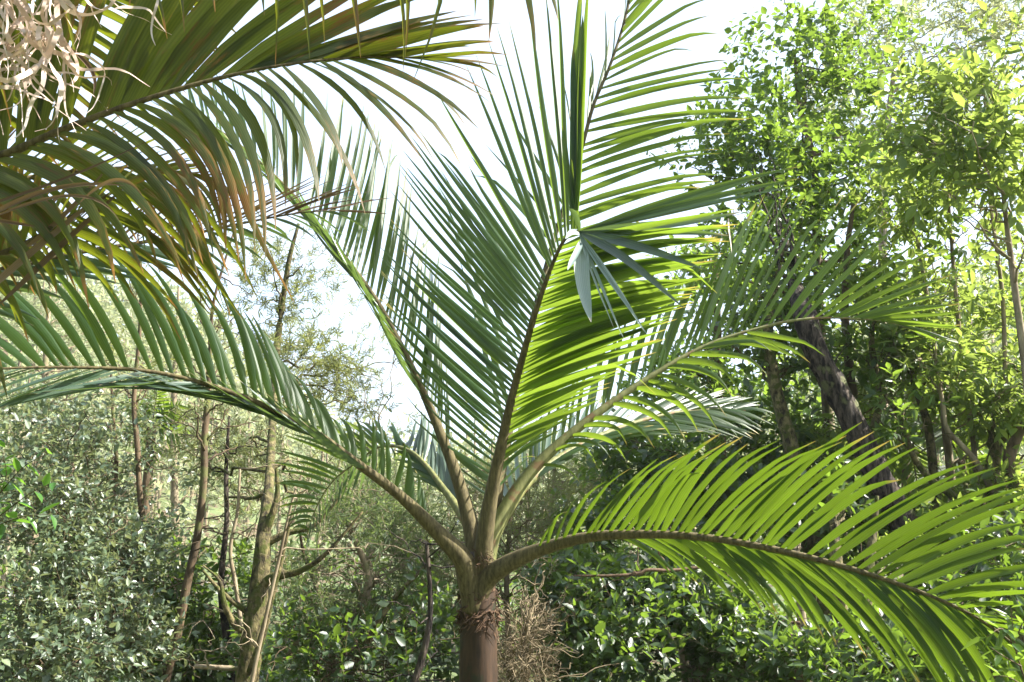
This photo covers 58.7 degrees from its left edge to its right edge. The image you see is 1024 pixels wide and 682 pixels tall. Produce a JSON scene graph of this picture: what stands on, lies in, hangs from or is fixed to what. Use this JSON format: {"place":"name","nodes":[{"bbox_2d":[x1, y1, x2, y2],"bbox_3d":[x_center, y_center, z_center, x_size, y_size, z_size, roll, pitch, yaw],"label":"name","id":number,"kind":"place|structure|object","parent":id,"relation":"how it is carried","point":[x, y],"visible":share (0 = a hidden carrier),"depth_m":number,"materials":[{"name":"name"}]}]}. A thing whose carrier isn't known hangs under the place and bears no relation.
{"place":"outdoors","nodes":[
{"label":"outdoors","id":0,"kind":"place"},
{"bbox_2d":[0,309,1023,681],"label":"ground","id":1,"kind":"structure","parent":0,"point":[214,509],"depth_m":39.02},
{"bbox_2d":[0,440,62,538],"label":"sapling","id":2,"kind":"object","parent":1,"relation":"on","point":[7,470],"visible":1,"depth_m":4.07,"materials":[{"name":"green plant"}]},
{"bbox_2d":[0,273,157,627],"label":"tree","id":3,"kind":"object","parent":1,"relation":"on","point":[45,358],"visible":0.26,"depth_m":15.24,"materials":[{"name":"green plant"}]},
{"bbox_2d":[46,374,164,676],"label":"tree","id":4,"kind":"object","parent":1,"relation":"on","point":[116,456],"visible":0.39,"depth_m":8.38,"materials":[{"name":"green plant"}]},
{"bbox_2d":[0,518,211,681],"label":"shrub","id":5,"kind":"object","parent":1,"relation":"on","point":[53,637],"visible":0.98,"depth_m":6.58,"materials":[{"name":"green plant"}]},
{"bbox_2d":[0,365,221,680],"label":"shrub","id":6,"kind":"object","parent":1,"relation":"on","point":[74,506],"visible":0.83,"depth_m":7.40,"materials":[{"name":"green plant"}]},
{"bbox_2d":[54,231,185,677],"bbox_3d":[-3.384,1.095,8.003,1.050,4.506,0.919,-9,-15,36],"label":"tree","id":7,"kind":"object","parent":1,"relation":"on","point":[135,415],"visible":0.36,"depth_m":8.01,"materials":[{"name":"brown plant"}]},
{"bbox_2d":[118,389,192,679],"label":"tree","id":8,"kind":"object","parent":1,"relation":"on","point":[168,412],"visible":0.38,"depth_m":10.48,"materials":[{"name":"green plant"}]},
{"bbox_2d":[67,280,280,590],"bbox_3d":[-5.023,1.843,14.020,3.335,5.742,2.662,0,-12,0],"label":"tree","id":9,"kind":"object","parent":1,"relation":"on","point":[175,492],"visible":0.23,"depth_m":13.94,"materials":[{"name":"green plant"}]},
{"bbox_2d":[95,496,295,681],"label":"shrub","id":10,"kind":"object","parent":1,"relation":"on","point":[212,621],"visible":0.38,"depth_m":7.94,"materials":[{"name":"green plant"}]},
{"bbox_2d":[133,233,275,681],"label":"tree","id":11,"kind":"object","parent":1,"relation":"on","point":[186,583],"visible":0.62,"depth_m":7.49,"materials":[{"name":"brown plant"}]},
{"bbox_2d":[158,399,265,681],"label":"dead stem","id":12,"kind":"object","parent":1,"relation":"on","point":[225,626],"visible":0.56,"depth_m":7.99,"materials":[{"name":"brown wood"}]},
{"bbox_2d":[150,452,325,678],"bbox_3d":[-2.162,2.050,7.106,1.512,2.416,0.657,0,-12,0],"label":"dead stem","id":13,"kind":"object","parent":1,"relation":"on","point":[236,590],"visible":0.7,"depth_m":7.17,"materials":[{"name":"wood"}]},
{"bbox_2d":[129,204,420,681],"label":"tree","id":14,"kind":"object","parent":1,"relation":"on","point":[253,610],"visible":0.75,"depth_m":8.81,"materials":[{"name":"green plant"}]},
{"bbox_2d":[0,0,557,396],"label":"palm","id":15,"kind":"object","parent":1,"relation":"on","point":[157,49],"visible":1,"depth_m":2.93,"materials":[{"name":"green plant"}]},
{"bbox_2d":[235,524,388,681],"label":"dead stem","id":16,"kind":"object","parent":1,"relation":"on","point":[302,547],"visible":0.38,"depth_m":7.63,"materials":[{"name":"brown wood"}]},
{"bbox_2d":[226,440,410,681],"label":"dead stem","id":17,"kind":"object","parent":1,"relation":"on","point":[263,627],"visible":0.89,"depth_m":6.29,"materials":[{"name":"wood"}]},
{"bbox_2d":[219,439,464,681],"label":"shrub","id":18,"kind":"object","parent":1,"relation":"on","point":[386,537],"visible":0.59,"depth_m":7.88,"materials":[{"name":"green plant"}]},
{"bbox_2d":[215,549,511,681],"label":"shrub","id":19,"kind":"object","parent":1,"relation":"on","point":[339,648],"visible":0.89,"depth_m":7.04,"materials":[{"name":"green plant"}]},
{"bbox_2d":[194,642,237,670],"bbox_3d":[-2.157,2.291,6.628,0.326,0.223,0.121,0,-12,0],"label":"fallen log","id":20,"kind":"object","parent":19,"relation":"on","point":[217,667],"visible":0.93,"depth_m":6.64,"materials":[{"name":"brown wood"}]},
{"bbox_2d":[270,608,326,655],"bbox_3d":[-1.729,2.340,7.323,0.473,0.377,0.178,-7,-14,30],"label":"fallen branch","id":21,"kind":"object","parent":19,"relation":"attached to","point":[289,650],"visible":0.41,"depth_m":7.26,"materials":[{"name":"wood"}]},
{"bbox_2d":[274,272,465,630],"bbox_3d":[-2.484,1.855,15.829,3.613,6.562,2.922,0,-12,0],"label":"tree","id":22,"kind":"object","parent":1,"relation":"on","point":[380,380],"visible":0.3,"depth_m":15.85,"materials":[{"name":"green plant"}]},
{"bbox_2d":[287,506,463,681],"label":"dead stem","id":23,"kind":"object","parent":1,"relation":"on","point":[395,597],"visible":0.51,"depth_m":7.29,"materials":[{"name":"brown wood"}]},
{"bbox_2d":[377,517,497,681],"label":"dead stem","id":24,"kind":"object","parent":1,"relation":"on","point":[419,667],"visible":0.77,"depth_m":6.52,"materials":[{"name":"grey wood"}]},
{"bbox_2d":[392,431,610,681],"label":"shrub","id":25,"kind":"object","parent":1,"relation":"on","point":[505,595],"visible":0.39,"depth_m":8.51,"materials":[{"name":"plant"}]},
{"bbox_2d":[0,508,1017,681],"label":"undergrowth","id":26,"kind":"object","parent":1,"relation":"on","point":[178,677],"visible":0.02,"depth_m":11.84,"materials":[{"name":"green plant"}]},
{"bbox_2d":[0,0,1023,681],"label":"palm","id":27,"kind":"object","parent":1,"relation":"on","point":[590,300],"visible":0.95,"depth_m":4.70,"materials":[{"name":"green plant"}]},
{"bbox_2d":[0,229,1023,593],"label":"woods","id":28,"kind":"object","parent":1,"relation":"on","point":[100,295],"visible":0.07,"depth_m":44.20,"materials":[{"name":"green plant"}]},
{"bbox_2d":[421,424,637,644],"bbox_3d":[0.480,2.800,12.807,3.673,3.281,2.909,0,-12,0],"label":"tree","id":29,"kind":"object","parent":1,"relation":"on","point":[590,486],"visible":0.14,"depth_m":12.73,"materials":[{"name":"green plant"}]},
{"bbox_2d":[438,556,631,681],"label":"shrub","id":30,"kind":"object","parent":1,"relation":"on","point":[527,635],"visible":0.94,"depth_m":6.29,"materials":[{"name":"plant"}]},
{"bbox_2d":[498,528,708,681],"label":"shrub","id":31,"kind":"object","parent":1,"relation":"on","point":[595,620],"visible":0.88,"depth_m":7.00,"materials":[{"name":"green plant"}]},
{"bbox_2d":[573,494,699,597],"bbox_3d":[0.979,1.541,6.861,1.045,0.773,0.139,1,-12,-7],"label":"fallen branch","id":32,"kind":"object","parent":31,"relation":"on","point":[634,573],"visible":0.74,"depth_m":6.79,"materials":[{"name":"brown wood"}]},
{"bbox_2d":[611,501,713,681],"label":"tree","id":33,"kind":"object","parent":1,"relation":"on","point":[698,529],"visible":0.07,"depth_m":8.54,"materials":[{"name":"green plant"}]},
{"bbox_2d":[525,377,906,681],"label":"shrub","id":34,"kind":"object","parent":1,"relation":"on","point":[638,447],"visible":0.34,"depth_m":9.39,"materials":[{"name":"green plant"}]},
{"bbox_2d":[612,204,821,591],"bbox_3d":[3.025,1.171,13.029,3.428,6.543,2.888,0,-12,0],"label":"tree","id":35,"kind":"object","parent":1,"relation":"on","point":[711,386],"visible":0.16,"depth_m":12.95,"materials":[{"name":"green plant"}]},
{"bbox_2d":[611,550,838,681],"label":"shrub","id":36,"kind":"object","parent":1,"relation":"on","point":[714,632],"visible":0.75,"depth_m":6.97,"materials":[{"name":"green plant"}]},
{"bbox_2d":[689,602,797,675],"bbox_3d":[1.787,2.326,7.005,0.914,0.624,0.344,0,-12,0],"label":"fallen branch","id":37,"kind":"object","parent":36,"relation":"on","point":[752,674],"visible":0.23,"depth_m":6.92,"materials":[{"name":"brown wood"}]},
{"bbox_2d":[753,600,803,626],"bbox_3d":[2.026,2.119,7.161,0.604,0.511,0.251,-7,-14,31],"label":"fallen branch","id":38,"kind":"object","parent":36,"relation":"on","point":[797,622],"visible":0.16,"depth_m":7.13,"materials":[{"name":"brown wood"}]},
{"bbox_2d":[688,231,888,630],"bbox_3d":[2.829,1.286,9.329,2.036,4.890,1.698,0,-12,0],"label":"tree","id":39,"kind":"object","parent":1,"relation":"on","point":[776,374],"visible":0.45,"depth_m":9.21,"materials":[{"name":"green plant"}]},
{"bbox_2d":[737,502,844,681],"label":"tree","id":40,"kind":"object","parent":1,"relation":"on","point":[793,529],"visible":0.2,"depth_m":8.08,"materials":[{"name":"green plant"}]},
{"bbox_2d":[786,634,802,681],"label":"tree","id":41,"kind":"object","parent":1,"relation":"on","point":[793,679],"visible":0.08,"depth_m":6.96,"materials":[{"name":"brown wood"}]},
{"bbox_2d":[646,0,962,590],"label":"tree","id":42,"kind":"object","parent":1,"relation":"on","point":[733,153],"visible":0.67,"depth_m":10.85,"materials":[{"name":"green plant"}]},
{"bbox_2d":[794,409,854,609],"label":"tree","id":43,"kind":"object","parent":1,"relation":"on","point":[823,428],"visible":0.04,"depth_m":9.71,"materials":[{"name":"green plant"}]},
{"bbox_2d":[792,451,878,681],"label":"tree","id":44,"kind":"object","parent":1,"relation":"on","point":[833,523],"visible":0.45,"depth_m":7.30,"materials":[{"name":"green plant"}]},
{"bbox_2d":[722,114,976,681],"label":"tree","id":45,"kind":"object","parent":1,"relation":"on","point":[835,388],"visible":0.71,"depth_m":8.70,"materials":[{"name":"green plant"}]},
{"bbox_2d":[794,267,932,638],"bbox_3d":[3.586,1.364,8.970,1.336,4.410,1.299,6,-13,-27],"label":"sapling","id":46,"kind":"object","parent":1,"relation":"on","point":[892,279],"visible":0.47,"depth_m":9.21,"materials":[{"name":"green plant"}]},
{"bbox_2d":[796,203,936,642],"bbox_3d":[3.778,1.031,9.596,1.461,5.277,1.547,6,-13,-26],"label":"tree","id":47,"kind":"object","parent":1,"relation":"on","point":[832,342],"visible":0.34,"depth_m":9.70,"materials":[{"name":"green plant"}]},
{"bbox_2d":[739,488,1023,681],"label":"shrub","id":48,"kind":"object","parent":1,"relation":"on","point":[825,659],"visible":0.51,"depth_m":6.54,"materials":[{"name":"green plant"}]},
{"bbox_2d":[828,370,964,504],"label":"tree","id":49,"kind":"object","parent":1,"relation":"on","point":[902,469],"visible":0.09,"depth_m":9.93,"materials":[{"name":"green plant"}]},
{"bbox_2d":[772,0,1023,615],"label":"tree","id":50,"kind":"object","parent":1,"relation":"on","point":[1000,24],"visible":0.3,"depth_m":17.48,"materials":[{"name":"green plant"}]},
{"bbox_2d":[892,665,904,681],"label":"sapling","id":51,"kind":"object","parent":1,"relation":"on","point":[897,670],"visible":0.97,"depth_m":4.37,"materials":[{"name":"green plant"}]},
{"bbox_2d":[777,413,1023,588],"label":"shrub","id":52,"kind":"object","parent":1,"relation":"on","point":[921,510],"visible":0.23,"depth_m":8.66,"materials":[{"name":"green plant"}]},
{"bbox_2d":[793,217,1023,567],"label":"tree","id":53,"kind":"object","parent":1,"relation":"on","point":[986,271],"visible":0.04,"depth_m":14.23,"materials":[{"name":"green plant"}]},
{"bbox_2d":[824,123,1023,510],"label":"tree","id":54,"kind":"object","parent":1,"relation":"on","point":[986,313],"visible":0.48,"depth_m":9.39,"materials":[{"name":"green plant"}]},
{"bbox_2d":[870,294,985,574],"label":"sapling","id":55,"kind":"object","parent":1,"relation":"on","point":[931,454],"visible":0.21,"depth_m":9.25,"materials":[{"name":"green plant"}]},
{"bbox_2d":[850,362,1023,642],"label":"sapling","id":56,"kind":"object","parent":1,"relation":"on","point":[907,438],"visible":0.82,"depth_m":8.67,"materials":[{"name":"green plant"}]},
{"bbox_2d":[852,0,1023,388],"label":"tree","id":57,"kind":"object","parent":1,"relation":"on","point":[946,89],"visible":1,"depth_m":8.44,"materials":[{"name":"green plant"}]},
{"bbox_2d":[867,281,1012,535],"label":"sapling","id":58,"kind":"object","parent":1,"relation":"on","point":[965,355],"visible":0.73,"depth_m":8.86,"materials":[{"name":"green plant"}]},
{"bbox_2d":[908,408,1004,571],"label":"tree","id":59,"kind":"object","parent":1,"relation":"on","point":[937,430],"visible":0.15,"depth_m":9.65,"materials":[{"name":"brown plant"}]},
{"bbox_2d":[914,174,1020,494],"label":"sapling","id":60,"kind":"object","parent":1,"relation":"on","point":[952,249],"visible":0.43,"depth_m":9.62,"materials":[{"name":"green plant"}]},
{"bbox_2d":[944,322,1023,677],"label":"tree","id":61,"kind":"object","parent":1,"relation":"on","point":[995,450],"visible":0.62,"depth_m":8.93,"materials":[{"name":"green plant"}]},
{"bbox_2d":[951,146,1023,611],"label":"sapling","id":62,"kind":"object","parent":1,"relation":"on","point":[1001,286],"visible":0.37,"depth_m":9.32,"materials":[{"name":"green plant"}]},
{"bbox_2d":[961,594,1023,681],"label":"sapling","id":63,"kind":"object","parent":1,"relation":"on","point":[1011,633],"visible":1,"depth_m":3.01,"materials":[{"name":"green plant"}]},
{"bbox_2d":[983,400,1023,526],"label":"tree","id":64,"kind":"object","parent":1,"relation":"on","point":[1016,438],"visible":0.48,"depth_m":8.74,"materials":[{"name":"green plant"}]},
{"bbox_2d":[4,0,1023,523],"label":"sky","id":65,"kind":"structure","parent":0,"point":[706,47],"materials":[{"name":"white"}]}
]}

